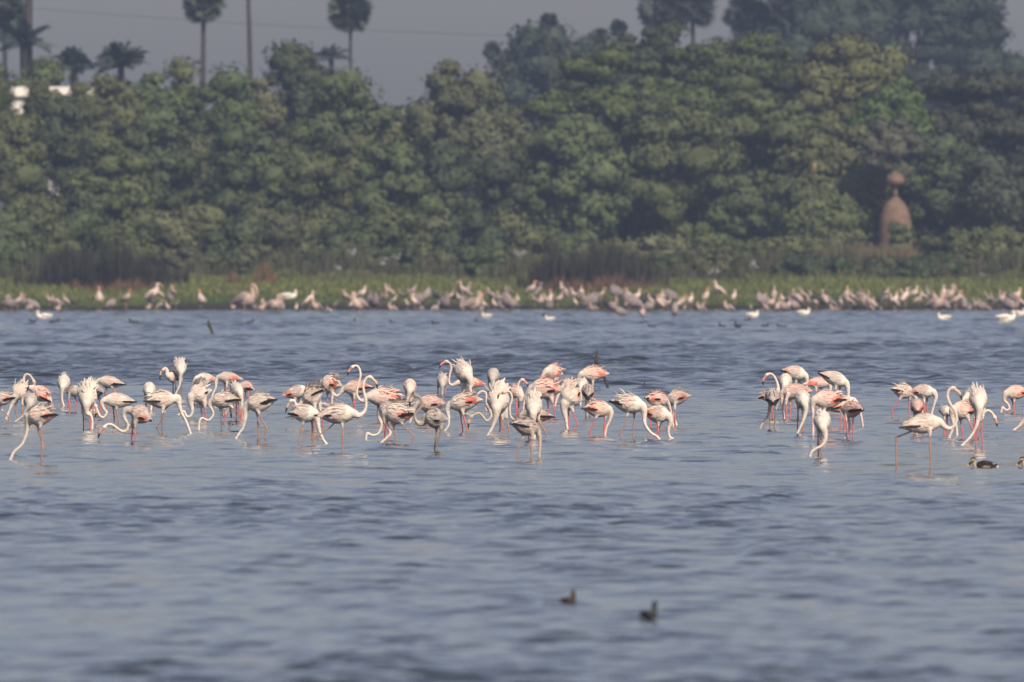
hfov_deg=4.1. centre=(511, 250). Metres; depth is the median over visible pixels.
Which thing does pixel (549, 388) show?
flamingo
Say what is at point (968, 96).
tree
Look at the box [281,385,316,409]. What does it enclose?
flamingo
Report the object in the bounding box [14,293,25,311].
stork
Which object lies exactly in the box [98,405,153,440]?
flamingo
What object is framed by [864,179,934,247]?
tree
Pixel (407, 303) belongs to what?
stork
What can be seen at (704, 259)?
shrub
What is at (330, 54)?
palm tree
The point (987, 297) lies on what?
stork
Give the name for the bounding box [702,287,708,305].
stork
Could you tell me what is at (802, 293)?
stork
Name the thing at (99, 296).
stork
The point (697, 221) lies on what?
tree
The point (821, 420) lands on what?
flamingo
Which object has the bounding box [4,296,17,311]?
pelican
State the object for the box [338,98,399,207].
tree
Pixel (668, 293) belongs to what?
pelican
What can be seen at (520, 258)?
flowering weed
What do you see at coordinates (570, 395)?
flamingo
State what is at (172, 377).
flamingo
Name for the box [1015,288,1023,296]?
stork
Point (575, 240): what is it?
bush
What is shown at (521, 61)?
tree
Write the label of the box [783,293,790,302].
stork
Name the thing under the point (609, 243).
bush
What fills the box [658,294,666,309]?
stork
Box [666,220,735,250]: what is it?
bush
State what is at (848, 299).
stork
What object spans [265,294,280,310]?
pelican
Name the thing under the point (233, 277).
dry grass
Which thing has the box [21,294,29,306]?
pelican
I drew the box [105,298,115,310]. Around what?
pelican
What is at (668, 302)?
stork
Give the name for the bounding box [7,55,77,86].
tree
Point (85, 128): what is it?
tree
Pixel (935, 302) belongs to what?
pelican
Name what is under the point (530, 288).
stork
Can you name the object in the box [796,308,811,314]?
white waterbird
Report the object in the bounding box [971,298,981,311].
stork
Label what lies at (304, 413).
flamingo
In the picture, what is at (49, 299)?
stork
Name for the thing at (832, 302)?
stork
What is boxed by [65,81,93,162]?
tree
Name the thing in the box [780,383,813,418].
flamingo
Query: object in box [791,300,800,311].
pelican
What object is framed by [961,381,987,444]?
flamingo
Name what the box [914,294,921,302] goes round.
pelican
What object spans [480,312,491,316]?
white waterbird
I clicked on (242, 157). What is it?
bush
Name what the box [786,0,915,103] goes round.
tree
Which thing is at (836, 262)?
shrub
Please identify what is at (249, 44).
palm tree
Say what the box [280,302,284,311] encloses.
pelican
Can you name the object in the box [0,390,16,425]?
flamingo
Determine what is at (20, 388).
flamingo
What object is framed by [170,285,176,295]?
stork
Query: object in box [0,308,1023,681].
water
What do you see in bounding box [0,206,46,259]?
bush
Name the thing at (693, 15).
palm tree
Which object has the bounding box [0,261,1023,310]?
ground
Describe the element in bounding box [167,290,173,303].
stork
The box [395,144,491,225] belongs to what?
bush
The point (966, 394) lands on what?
flamingo
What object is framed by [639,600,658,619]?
grebe
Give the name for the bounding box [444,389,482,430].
flamingo
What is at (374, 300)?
pelican
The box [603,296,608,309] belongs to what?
cormorant
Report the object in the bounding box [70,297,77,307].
cormorant
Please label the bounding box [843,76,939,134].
tree
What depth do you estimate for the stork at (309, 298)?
687.91 m
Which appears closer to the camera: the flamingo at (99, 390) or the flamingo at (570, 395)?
the flamingo at (570, 395)
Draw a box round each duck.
[967,457,997,466]
[1016,457,1023,466]
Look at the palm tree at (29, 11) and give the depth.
894.79 m
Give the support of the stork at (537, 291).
on the ground at (226, 305)
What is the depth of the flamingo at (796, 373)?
272.70 m
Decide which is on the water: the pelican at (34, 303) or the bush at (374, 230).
the pelican at (34, 303)
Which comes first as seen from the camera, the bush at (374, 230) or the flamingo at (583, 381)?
the flamingo at (583, 381)
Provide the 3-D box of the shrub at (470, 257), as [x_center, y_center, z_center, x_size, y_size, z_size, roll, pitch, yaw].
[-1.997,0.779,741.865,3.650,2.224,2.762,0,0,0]
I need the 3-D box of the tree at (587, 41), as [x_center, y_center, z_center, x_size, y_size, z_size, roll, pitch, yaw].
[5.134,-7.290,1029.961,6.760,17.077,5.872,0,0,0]
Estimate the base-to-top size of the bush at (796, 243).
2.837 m
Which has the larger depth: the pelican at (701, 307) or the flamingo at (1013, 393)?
the pelican at (701, 307)
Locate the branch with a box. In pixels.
[594,348,608,386]
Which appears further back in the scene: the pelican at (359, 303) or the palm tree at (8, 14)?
the palm tree at (8, 14)
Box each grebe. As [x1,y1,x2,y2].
[560,589,576,602]
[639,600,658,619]
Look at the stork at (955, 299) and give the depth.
653.03 m
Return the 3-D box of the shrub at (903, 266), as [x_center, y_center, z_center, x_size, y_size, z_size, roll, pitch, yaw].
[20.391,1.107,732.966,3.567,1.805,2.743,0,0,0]
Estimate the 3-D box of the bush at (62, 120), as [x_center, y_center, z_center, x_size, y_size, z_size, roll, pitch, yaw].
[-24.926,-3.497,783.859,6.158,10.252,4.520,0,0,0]
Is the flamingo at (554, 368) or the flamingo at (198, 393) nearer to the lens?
the flamingo at (198, 393)
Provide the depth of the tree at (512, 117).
808.16 m
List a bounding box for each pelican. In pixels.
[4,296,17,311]
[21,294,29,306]
[25,303,33,311]
[28,299,40,310]
[51,295,59,303]
[53,304,60,311]
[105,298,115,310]
[230,283,257,311]
[255,302,265,310]
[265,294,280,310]
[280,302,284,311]
[312,298,321,310]
[351,292,368,311]
[368,293,378,311]
[382,288,387,302]
[388,302,397,311]
[411,293,424,303]
[424,287,431,303]
[430,302,439,311]
[438,295,449,311]
[459,295,465,304]
[461,291,482,312]
[497,300,504,311]
[501,293,516,311]
[543,301,552,311]
[581,292,598,310]
[589,302,598,312]
[606,296,616,313]
[609,284,622,300]
[615,306,627,318]
[621,290,628,308]
[627,295,642,311]
[640,305,645,317]
[643,301,653,311]
[664,289,678,304]
[671,302,678,318]
[696,302,705,309]
[723,301,734,311]
[756,293,769,309]
[775,297,780,311]
[780,301,790,309]
[791,288,803,302]
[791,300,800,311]
[821,289,829,307]
[829,304,838,311]
[860,292,877,310]
[861,290,869,298]
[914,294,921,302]
[924,290,945,310]
[938,284,955,299]
[939,297,950,310]
[960,297,966,312]
[977,301,988,313]
[1003,297,1015,312]
[1007,291,1015,299]
[1012,294,1018,310]
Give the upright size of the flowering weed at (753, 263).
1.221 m
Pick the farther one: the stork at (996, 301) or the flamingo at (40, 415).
the stork at (996, 301)
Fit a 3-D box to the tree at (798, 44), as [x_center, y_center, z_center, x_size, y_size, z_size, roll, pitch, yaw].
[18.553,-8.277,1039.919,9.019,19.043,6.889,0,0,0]
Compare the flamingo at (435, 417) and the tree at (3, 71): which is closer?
the flamingo at (435, 417)
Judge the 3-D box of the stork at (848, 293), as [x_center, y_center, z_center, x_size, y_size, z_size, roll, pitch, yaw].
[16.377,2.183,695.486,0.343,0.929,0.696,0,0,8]
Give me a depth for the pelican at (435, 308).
653.02 m
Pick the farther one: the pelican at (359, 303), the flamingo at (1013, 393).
the pelican at (359, 303)
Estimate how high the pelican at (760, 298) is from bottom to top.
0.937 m
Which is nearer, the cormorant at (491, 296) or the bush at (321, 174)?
the cormorant at (491, 296)
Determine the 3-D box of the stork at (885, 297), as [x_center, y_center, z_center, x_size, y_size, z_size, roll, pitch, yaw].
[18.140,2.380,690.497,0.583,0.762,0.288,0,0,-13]
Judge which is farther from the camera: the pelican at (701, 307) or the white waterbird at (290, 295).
the white waterbird at (290, 295)
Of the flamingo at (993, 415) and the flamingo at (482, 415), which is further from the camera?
the flamingo at (482, 415)
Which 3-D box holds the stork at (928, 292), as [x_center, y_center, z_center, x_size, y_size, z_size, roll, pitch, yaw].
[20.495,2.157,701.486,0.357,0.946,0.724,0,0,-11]
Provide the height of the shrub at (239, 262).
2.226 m
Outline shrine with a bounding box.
[878,171,912,249]
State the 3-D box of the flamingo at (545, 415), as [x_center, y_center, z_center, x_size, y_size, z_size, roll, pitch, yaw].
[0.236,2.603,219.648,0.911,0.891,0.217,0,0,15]
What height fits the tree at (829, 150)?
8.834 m
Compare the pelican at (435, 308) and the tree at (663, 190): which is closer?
the pelican at (435, 308)
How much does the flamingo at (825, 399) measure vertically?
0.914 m
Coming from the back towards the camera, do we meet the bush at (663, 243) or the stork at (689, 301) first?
the bush at (663, 243)
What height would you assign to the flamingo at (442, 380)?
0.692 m
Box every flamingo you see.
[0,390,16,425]
[5,378,29,418]
[9,402,58,459]
[14,391,36,421]
[23,373,52,408]
[57,372,69,405]
[63,385,80,410]
[74,376,98,428]
[81,378,104,413]
[93,376,126,410]
[94,392,136,423]
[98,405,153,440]
[143,382,155,409]
[143,387,191,432]
[159,367,177,393]
[173,357,186,398]
[177,378,211,418]
[192,373,215,399]
[193,376,208,385]
[198,390,241,429]
[211,371,242,396]
[222,391,241,419]
[229,380,243,419]
[235,391,277,438]
[240,381,254,400]
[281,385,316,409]
[285,379,324,425]
[287,404,327,443]
[311,375,377,450]
[318,371,344,402]
[331,379,374,409]
[347,365,405,421]
[365,398,394,439]
[381,396,415,442]
[403,379,415,405]
[409,394,446,422]
[409,394,448,450]
[437,371,447,394]
[439,360,485,391]
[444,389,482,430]
[450,358,486,408]
[467,402,503,428]
[485,378,510,434]
[487,368,499,387]
[497,390,555,436]
[509,378,528,414]
[510,413,541,457]
[522,371,564,416]
[524,386,542,438]
[541,362,563,399]
[554,377,577,405]
[560,377,580,428]
[576,377,587,404]
[577,364,609,398]
[580,398,613,435]
[581,383,593,415]
[608,388,659,438]
[644,389,673,425]
[647,401,673,438]
[667,387,691,424]
[757,373,779,418]
[759,387,779,428]
[779,373,791,404]
[780,365,808,386]
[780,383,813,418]
[794,390,810,432]
[803,377,831,393]
[809,408,830,455]
[810,389,846,434]
[817,371,849,395]
[828,395,863,426]
[841,398,863,437]
[890,381,919,417]
[895,386,961,467]
[908,384,937,413]
[910,398,923,434]
[939,404,957,435]
[948,398,974,437]
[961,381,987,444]
[961,388,970,401]
[972,407,997,435]
[1000,385,1023,412]
[1013,410,1023,429]
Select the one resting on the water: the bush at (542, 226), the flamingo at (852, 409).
the flamingo at (852, 409)
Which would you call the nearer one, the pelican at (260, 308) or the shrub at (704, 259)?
the pelican at (260, 308)
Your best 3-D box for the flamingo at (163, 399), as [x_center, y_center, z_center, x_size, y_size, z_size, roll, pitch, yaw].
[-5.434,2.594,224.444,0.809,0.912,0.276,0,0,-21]
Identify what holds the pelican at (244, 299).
on the water
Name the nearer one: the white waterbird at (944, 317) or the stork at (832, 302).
the white waterbird at (944, 317)
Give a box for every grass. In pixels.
[0,238,1023,279]
[0,265,1023,284]
[0,273,1023,302]
[57,275,172,293]
[221,268,243,285]
[246,260,279,283]
[530,271,665,294]
[816,243,927,261]
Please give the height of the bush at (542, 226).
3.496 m
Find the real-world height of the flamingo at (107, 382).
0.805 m
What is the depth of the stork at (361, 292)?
698.42 m
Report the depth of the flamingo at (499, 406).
220.97 m
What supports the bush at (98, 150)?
on the ground at (226, 305)
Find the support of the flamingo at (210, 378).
on the water
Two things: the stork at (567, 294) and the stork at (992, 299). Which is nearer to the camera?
the stork at (992, 299)
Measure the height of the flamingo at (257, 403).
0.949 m
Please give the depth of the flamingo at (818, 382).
264.82 m
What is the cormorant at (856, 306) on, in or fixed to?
on the water
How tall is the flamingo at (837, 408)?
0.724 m
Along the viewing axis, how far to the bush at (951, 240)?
768.21 m
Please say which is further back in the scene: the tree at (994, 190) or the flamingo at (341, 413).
the tree at (994, 190)
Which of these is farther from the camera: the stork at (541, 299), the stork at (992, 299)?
the stork at (541, 299)
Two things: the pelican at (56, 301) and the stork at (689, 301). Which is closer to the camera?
the stork at (689, 301)
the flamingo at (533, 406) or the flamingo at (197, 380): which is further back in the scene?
the flamingo at (197, 380)
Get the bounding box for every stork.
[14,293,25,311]
[46,294,52,302]
[95,287,103,307]
[120,289,131,308]
[143,283,162,307]
[154,287,164,299]
[154,299,164,308]
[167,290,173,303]
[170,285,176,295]
[198,289,205,304]
[304,291,315,307]
[340,289,350,300]
[356,286,368,297]
[366,291,371,301]
[398,288,404,302]
[404,298,410,309]
[409,294,420,311]
[448,290,455,304]
[455,281,473,296]
[460,282,472,298]
[481,299,489,311]
[484,287,497,302]
[491,298,498,311]
[508,286,512,294]
[524,280,538,293]
[530,294,538,306]
[531,282,543,298]
[539,293,543,306]
[547,291,552,301]
[553,291,564,306]
[558,282,568,294]
[562,287,569,300]
[569,288,580,298]
[598,287,607,297]
[633,289,642,297]
[654,294,665,310]
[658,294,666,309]
[661,289,665,306]
[663,297,673,311]
[686,296,692,307]
[687,292,693,308]
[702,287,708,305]
[710,281,726,301]
[731,289,736,303]
[766,296,777,311]
[771,286,776,302]
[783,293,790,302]
[797,287,809,303]
[827,296,838,306]
[843,285,849,297]
[843,293,855,307]
[847,290,858,305]
[855,288,863,302]
[880,292,890,304]
[887,294,900,310]
[899,287,909,303]
[908,286,920,302]
[918,290,927,301]
[925,285,931,301]
[949,290,963,311]
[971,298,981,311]
[984,293,990,307]
[990,293,994,308]
[992,294,1004,307]
[997,290,1003,309]
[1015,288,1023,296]
[1019,296,1023,310]
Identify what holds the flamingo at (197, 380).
on the water
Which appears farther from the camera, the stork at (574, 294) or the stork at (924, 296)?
the stork at (574, 294)
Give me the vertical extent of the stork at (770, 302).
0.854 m
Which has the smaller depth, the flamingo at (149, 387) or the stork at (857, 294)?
the flamingo at (149, 387)
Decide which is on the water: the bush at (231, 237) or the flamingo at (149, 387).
the flamingo at (149, 387)
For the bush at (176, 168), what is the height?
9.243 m
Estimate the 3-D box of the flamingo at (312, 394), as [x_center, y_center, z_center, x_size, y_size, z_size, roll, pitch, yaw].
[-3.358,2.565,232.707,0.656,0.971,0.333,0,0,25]
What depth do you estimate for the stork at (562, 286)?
712.96 m
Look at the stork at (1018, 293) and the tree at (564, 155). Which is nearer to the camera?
the stork at (1018, 293)
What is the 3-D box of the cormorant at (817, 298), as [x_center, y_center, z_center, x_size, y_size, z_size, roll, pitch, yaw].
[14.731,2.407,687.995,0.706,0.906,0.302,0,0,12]
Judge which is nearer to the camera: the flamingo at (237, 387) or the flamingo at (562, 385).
the flamingo at (237, 387)
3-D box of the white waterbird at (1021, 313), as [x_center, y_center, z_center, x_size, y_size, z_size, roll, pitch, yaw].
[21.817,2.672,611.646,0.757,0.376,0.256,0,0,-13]
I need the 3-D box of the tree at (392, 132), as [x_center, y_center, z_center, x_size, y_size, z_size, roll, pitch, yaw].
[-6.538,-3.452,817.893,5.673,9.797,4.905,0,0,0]
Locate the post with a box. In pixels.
[812,162,815,237]
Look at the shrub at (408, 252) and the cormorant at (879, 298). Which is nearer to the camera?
the cormorant at (879, 298)
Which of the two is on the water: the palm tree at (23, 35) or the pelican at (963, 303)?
the pelican at (963, 303)
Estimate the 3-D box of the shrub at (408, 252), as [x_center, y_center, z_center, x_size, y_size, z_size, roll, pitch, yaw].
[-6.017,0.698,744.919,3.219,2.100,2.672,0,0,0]
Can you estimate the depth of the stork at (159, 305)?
647.56 m
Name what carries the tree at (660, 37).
on the ground at (226, 305)
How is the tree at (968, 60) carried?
on the ground at (226, 305)
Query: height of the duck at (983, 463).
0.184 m
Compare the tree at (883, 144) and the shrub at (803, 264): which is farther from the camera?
the tree at (883, 144)
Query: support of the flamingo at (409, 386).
on the water
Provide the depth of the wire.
959.99 m
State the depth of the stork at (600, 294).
704.45 m
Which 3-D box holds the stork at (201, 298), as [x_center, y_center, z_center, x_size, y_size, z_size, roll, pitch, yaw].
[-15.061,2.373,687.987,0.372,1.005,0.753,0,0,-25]
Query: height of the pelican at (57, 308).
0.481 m
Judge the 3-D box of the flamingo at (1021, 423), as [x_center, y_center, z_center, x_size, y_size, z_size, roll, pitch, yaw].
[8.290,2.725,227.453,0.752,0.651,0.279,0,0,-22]
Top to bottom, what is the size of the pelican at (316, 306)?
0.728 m
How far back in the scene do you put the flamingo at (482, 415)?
228.94 m
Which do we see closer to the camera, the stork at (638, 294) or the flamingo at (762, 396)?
the flamingo at (762, 396)
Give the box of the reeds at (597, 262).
[517,229,669,288]
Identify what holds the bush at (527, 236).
on the ground at (226, 305)
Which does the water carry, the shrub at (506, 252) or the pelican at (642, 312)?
the pelican at (642, 312)
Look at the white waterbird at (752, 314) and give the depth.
602.00 m
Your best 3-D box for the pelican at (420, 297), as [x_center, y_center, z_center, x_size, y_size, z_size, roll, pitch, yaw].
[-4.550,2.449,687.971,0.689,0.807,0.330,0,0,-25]
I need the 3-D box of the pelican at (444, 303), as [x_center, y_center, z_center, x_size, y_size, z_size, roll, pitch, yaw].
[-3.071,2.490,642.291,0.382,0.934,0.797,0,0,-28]
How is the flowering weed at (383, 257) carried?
on the ground at (226, 305)
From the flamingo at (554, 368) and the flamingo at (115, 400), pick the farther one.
the flamingo at (554, 368)
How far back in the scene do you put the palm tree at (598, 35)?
999.82 m
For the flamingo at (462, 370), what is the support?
on the water
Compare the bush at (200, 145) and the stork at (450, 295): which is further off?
the bush at (200, 145)
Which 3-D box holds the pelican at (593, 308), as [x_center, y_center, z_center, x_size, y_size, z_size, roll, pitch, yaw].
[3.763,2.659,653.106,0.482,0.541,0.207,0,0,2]
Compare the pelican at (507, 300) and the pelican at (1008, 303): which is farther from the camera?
the pelican at (507, 300)
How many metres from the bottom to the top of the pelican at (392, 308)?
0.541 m
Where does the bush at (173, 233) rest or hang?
on the ground at (226, 305)
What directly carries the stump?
in the water
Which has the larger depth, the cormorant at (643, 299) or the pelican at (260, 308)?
the cormorant at (643, 299)
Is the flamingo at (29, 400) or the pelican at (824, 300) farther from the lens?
the pelican at (824, 300)
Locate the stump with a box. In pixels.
[207,320,213,333]
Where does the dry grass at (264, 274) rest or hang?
on the ground at (226, 305)
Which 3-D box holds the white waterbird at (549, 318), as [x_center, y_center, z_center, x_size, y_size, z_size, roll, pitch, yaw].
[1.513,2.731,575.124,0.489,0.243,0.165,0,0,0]
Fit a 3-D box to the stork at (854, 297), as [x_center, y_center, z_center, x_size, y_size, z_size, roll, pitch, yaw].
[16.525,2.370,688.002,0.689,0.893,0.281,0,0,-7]
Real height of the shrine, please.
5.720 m
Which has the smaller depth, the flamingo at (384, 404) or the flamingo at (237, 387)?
the flamingo at (384, 404)
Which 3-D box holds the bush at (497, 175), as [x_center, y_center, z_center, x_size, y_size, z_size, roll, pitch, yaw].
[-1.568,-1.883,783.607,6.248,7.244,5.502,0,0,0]
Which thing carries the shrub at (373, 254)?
on the ground at (226, 305)
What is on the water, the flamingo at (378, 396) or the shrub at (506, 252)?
the flamingo at (378, 396)
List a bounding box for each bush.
[0,108,56,229]
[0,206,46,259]
[11,194,93,260]
[24,95,92,200]
[42,205,104,252]
[53,171,130,217]
[58,129,161,212]
[76,195,169,261]
[115,117,214,265]
[145,210,202,264]
[169,129,250,218]
[172,198,238,244]
[190,209,274,262]
[192,119,303,243]
[236,202,326,252]
[242,125,356,244]
[277,206,355,252]
[298,127,383,219]
[316,214,392,253]
[346,136,457,247]
[351,204,434,252]
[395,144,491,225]
[397,212,455,245]
[425,206,519,264]
[449,151,533,225]
[488,208,551,262]
[524,219,567,236]
[533,226,607,258]
[603,237,646,250]
[618,231,696,263]
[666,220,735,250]
[743,231,826,256]
[819,225,889,254]
[886,221,914,249]
[918,226,973,255]
[957,221,1023,253]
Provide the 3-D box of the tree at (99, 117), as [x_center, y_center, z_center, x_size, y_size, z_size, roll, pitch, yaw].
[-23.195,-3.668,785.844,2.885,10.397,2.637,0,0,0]
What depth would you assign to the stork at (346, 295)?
695.44 m
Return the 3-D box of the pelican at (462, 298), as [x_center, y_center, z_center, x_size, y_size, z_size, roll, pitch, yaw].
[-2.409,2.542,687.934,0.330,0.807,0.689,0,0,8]
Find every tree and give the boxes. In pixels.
[0,0,24,78]
[0,15,56,75]
[0,62,31,86]
[0,74,23,86]
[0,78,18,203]
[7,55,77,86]
[19,78,52,122]
[25,0,32,74]
[40,93,92,188]
[42,89,67,198]
[52,45,94,84]
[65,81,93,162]
[78,91,117,169]
[83,70,156,180]
[92,39,150,88]
[118,71,193,178]
[163,55,208,136]
[181,0,227,114]
[189,61,268,191]
[246,0,252,83]
[246,77,295,203]
[260,38,330,200]
[289,65,384,205]
[314,43,355,69]
[325,0,375,70]
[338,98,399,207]
[374,106,408,204]
[395,58,522,212]
[466,87,544,212]
[481,39,501,103]
[487,18,587,131]
[512,110,633,243]
[516,45,747,242]
[540,12,558,124]
[546,21,718,133]
[571,32,608,82]
[591,27,607,52]
[606,92,750,233]
[608,18,627,41]
[618,211,718,243]
[636,0,684,27]
[641,29,802,232]
[653,209,721,235]
[667,0,719,44]
[693,173,808,243]
[716,88,846,215]
[721,0,769,38]
[730,15,817,64]
[760,0,811,44]
[760,179,872,256]
[774,31,917,123]
[777,122,908,234]
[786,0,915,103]
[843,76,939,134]
[854,116,925,206]
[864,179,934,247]
[878,128,1003,254]
[879,0,1014,109]
[910,68,1023,194]
[925,45,1023,148]
[950,149,1023,233]
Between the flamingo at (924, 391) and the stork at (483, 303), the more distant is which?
the stork at (483, 303)
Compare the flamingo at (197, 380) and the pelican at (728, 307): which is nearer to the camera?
the flamingo at (197, 380)
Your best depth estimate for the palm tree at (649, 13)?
999.57 m
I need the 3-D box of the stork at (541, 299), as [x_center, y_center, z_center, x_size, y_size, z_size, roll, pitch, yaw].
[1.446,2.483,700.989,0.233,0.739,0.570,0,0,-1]
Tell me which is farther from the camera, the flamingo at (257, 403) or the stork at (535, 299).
the stork at (535, 299)
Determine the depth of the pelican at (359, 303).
647.49 m
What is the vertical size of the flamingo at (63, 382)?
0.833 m
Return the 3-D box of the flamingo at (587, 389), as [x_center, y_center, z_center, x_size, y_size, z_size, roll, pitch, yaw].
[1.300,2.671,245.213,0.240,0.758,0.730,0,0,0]
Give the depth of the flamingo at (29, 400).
237.83 m
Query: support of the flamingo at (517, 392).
on the water
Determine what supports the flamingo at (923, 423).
on the water
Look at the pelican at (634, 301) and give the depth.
652.99 m
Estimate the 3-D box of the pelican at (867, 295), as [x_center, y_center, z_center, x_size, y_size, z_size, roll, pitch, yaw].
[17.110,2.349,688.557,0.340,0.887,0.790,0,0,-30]
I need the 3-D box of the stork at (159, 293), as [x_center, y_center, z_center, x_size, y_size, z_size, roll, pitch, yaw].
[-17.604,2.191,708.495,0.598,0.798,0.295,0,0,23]
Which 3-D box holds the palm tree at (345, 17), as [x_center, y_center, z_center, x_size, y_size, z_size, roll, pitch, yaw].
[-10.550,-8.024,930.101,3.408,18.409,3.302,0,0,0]
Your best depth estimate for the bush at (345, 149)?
782.86 m
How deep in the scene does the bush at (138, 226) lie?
755.39 m
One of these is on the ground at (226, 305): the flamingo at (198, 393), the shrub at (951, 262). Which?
the shrub at (951, 262)
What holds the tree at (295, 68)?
on the ground at (226, 305)
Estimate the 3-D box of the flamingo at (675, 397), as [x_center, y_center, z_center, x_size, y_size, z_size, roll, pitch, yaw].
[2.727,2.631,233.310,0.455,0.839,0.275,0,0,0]
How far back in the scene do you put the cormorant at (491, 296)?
699.95 m
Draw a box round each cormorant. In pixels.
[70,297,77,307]
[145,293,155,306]
[431,287,440,302]
[450,286,460,298]
[488,292,496,302]
[521,299,530,309]
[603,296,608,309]
[640,291,647,302]
[810,291,823,307]
[853,300,859,311]
[876,292,884,303]
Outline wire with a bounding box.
[34,8,583,37]
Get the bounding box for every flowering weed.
[348,248,356,270]
[379,256,389,273]
[392,253,400,273]
[514,251,526,273]
[750,260,758,276]
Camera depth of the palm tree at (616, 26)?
999.76 m
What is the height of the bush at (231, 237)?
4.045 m
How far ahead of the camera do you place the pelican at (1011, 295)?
693.30 m
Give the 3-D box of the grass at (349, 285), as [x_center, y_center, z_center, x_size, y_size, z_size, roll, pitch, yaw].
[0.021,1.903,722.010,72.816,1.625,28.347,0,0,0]
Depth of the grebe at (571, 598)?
115.52 m
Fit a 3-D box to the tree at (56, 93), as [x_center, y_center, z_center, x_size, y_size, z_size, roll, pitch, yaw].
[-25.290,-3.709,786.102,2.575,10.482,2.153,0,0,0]
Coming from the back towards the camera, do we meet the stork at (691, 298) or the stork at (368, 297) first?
the stork at (691, 298)
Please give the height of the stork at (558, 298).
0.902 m
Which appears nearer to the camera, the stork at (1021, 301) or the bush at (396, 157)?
the stork at (1021, 301)
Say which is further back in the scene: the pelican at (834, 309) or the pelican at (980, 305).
the pelican at (834, 309)
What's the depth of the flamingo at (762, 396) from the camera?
242.17 m
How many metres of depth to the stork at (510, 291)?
713.43 m
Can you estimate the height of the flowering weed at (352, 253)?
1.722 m
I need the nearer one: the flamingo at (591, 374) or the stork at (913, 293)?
the flamingo at (591, 374)
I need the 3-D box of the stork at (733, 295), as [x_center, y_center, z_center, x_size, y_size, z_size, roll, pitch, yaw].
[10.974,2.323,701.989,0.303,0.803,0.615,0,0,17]
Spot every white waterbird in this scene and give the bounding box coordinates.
[33,310,52,318]
[279,290,298,298]
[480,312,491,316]
[545,315,554,319]
[746,310,759,316]
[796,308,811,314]
[935,312,951,319]
[995,310,1018,321]
[1011,308,1023,315]
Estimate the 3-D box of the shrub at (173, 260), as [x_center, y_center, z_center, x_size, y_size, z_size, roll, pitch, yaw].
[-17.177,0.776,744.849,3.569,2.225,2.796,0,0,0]
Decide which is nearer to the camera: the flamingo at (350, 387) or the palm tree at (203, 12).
the flamingo at (350, 387)
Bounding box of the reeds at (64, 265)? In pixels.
[14,232,188,289]
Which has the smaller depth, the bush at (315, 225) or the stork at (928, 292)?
the stork at (928, 292)
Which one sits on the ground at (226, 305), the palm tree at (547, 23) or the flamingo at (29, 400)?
the palm tree at (547, 23)
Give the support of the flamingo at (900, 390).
on the water
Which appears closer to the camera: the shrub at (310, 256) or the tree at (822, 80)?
the shrub at (310, 256)
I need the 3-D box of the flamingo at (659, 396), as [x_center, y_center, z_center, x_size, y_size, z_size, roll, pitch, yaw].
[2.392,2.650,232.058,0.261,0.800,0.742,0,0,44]
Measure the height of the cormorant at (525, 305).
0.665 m
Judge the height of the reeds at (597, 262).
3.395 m
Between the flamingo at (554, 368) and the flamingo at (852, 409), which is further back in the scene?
the flamingo at (554, 368)
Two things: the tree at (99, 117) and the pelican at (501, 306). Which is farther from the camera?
the tree at (99, 117)
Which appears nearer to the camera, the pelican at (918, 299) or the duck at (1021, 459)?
the duck at (1021, 459)
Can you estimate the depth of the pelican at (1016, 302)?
652.89 m
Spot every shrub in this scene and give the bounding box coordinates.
[0,247,40,276]
[155,244,217,276]
[222,242,290,275]
[284,248,320,275]
[335,247,388,277]
[379,244,426,273]
[420,247,460,274]
[442,245,507,277]
[486,246,538,275]
[652,248,684,270]
[668,245,739,279]
[715,239,771,277]
[768,252,832,279]
[811,254,858,278]
[837,256,894,277]
[880,255,941,280]
[919,251,968,277]
[952,246,993,276]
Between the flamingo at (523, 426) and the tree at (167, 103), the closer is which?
the flamingo at (523, 426)
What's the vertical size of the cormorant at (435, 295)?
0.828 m
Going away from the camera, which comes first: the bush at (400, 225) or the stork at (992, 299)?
the stork at (992, 299)
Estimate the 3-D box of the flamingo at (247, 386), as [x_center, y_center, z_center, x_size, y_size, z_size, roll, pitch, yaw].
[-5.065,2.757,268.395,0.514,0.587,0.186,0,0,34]
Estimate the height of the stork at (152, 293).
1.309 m
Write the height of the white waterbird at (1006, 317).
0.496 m
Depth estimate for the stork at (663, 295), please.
695.85 m
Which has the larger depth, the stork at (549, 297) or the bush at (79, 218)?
the bush at (79, 218)
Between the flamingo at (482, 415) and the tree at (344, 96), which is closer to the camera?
the flamingo at (482, 415)
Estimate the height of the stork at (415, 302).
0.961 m
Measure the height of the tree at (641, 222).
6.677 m
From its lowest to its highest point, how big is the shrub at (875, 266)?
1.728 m
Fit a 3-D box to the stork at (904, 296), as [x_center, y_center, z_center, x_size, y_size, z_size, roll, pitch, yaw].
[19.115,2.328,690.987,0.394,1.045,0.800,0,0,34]
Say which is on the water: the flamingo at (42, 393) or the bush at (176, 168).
the flamingo at (42, 393)
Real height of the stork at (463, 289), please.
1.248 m
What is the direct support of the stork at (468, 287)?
on the ground at (226, 305)
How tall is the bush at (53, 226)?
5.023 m
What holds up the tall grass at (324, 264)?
on the ground at (226, 305)
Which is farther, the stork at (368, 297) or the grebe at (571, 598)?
the stork at (368, 297)
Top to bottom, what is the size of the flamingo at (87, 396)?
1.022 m
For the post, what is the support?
on the ground at (226, 305)
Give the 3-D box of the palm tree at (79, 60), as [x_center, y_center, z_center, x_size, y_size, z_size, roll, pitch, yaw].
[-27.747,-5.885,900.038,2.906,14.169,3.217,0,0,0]
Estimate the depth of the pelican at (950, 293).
701.90 m

